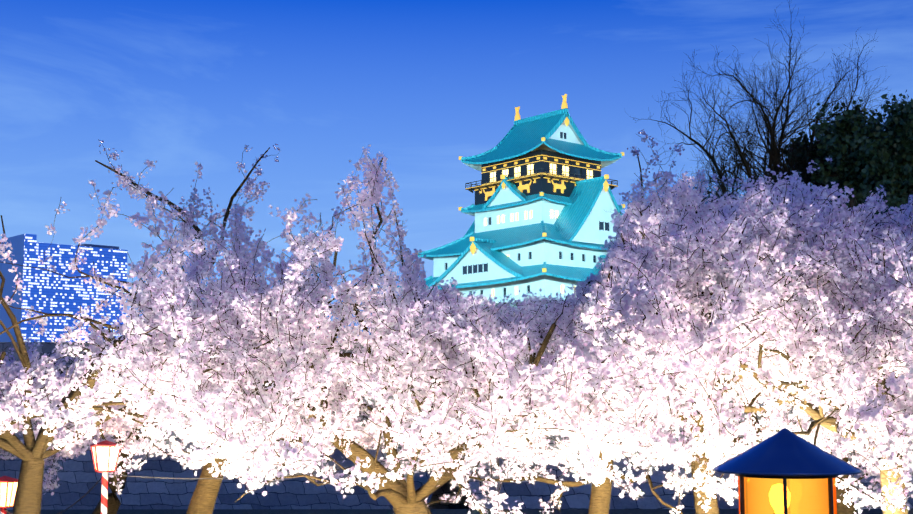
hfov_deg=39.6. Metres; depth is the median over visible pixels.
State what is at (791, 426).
cherry tree bblossom
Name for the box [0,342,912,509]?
honmaru terrace stone wall
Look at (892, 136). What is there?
evergreen tree
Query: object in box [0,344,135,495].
cherry blossom
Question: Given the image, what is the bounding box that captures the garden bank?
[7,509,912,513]
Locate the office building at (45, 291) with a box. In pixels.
[0,234,127,341]
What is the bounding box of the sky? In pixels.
[0,0,912,341]
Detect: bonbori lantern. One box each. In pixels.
[0,476,17,513]
[90,440,119,513]
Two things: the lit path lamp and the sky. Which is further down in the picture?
the lit path lamp
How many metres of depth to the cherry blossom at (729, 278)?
11.66 m
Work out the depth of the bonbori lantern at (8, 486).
20.66 m
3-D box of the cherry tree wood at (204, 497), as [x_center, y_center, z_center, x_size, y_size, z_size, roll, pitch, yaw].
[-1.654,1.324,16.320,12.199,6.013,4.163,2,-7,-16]
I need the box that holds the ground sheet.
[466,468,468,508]
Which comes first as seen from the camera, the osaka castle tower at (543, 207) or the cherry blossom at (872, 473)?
the cherry blossom at (872, 473)
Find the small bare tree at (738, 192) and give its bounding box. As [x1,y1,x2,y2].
[610,137,750,245]
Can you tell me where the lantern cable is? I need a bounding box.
[4,452,425,513]
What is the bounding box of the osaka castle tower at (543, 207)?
[397,94,624,324]
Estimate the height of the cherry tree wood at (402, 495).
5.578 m
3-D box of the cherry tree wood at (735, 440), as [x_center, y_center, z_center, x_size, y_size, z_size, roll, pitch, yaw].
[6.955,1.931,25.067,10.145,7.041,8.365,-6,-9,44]
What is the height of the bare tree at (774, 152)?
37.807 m
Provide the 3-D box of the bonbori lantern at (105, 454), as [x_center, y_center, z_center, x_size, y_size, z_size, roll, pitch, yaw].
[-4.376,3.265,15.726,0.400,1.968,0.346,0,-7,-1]
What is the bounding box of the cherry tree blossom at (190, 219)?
[38,140,705,505]
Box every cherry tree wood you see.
[0,139,662,513]
[0,155,763,513]
[0,213,344,513]
[0,318,236,513]
[233,134,857,513]
[417,161,909,513]
[613,195,911,465]
[618,165,910,513]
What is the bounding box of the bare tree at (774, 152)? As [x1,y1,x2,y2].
[632,0,901,206]
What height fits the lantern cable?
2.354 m
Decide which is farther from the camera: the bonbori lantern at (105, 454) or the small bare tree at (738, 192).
the small bare tree at (738, 192)
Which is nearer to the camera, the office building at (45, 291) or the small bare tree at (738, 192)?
the small bare tree at (738, 192)
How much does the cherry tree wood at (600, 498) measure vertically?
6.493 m
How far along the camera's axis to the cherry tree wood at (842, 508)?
21.77 m
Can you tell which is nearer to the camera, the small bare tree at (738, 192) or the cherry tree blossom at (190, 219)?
the cherry tree blossom at (190, 219)
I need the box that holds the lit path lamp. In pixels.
[712,428,861,513]
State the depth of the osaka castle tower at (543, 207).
272.11 m
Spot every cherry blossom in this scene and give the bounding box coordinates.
[0,203,347,494]
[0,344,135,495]
[403,156,912,475]
[413,177,912,513]
[648,207,910,503]
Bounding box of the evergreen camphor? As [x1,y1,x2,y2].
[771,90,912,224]
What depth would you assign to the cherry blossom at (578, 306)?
16.61 m
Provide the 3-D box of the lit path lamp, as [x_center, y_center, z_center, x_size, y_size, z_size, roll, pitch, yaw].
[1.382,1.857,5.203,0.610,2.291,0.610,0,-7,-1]
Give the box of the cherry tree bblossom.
[222,129,851,513]
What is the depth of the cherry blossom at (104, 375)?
13.27 m

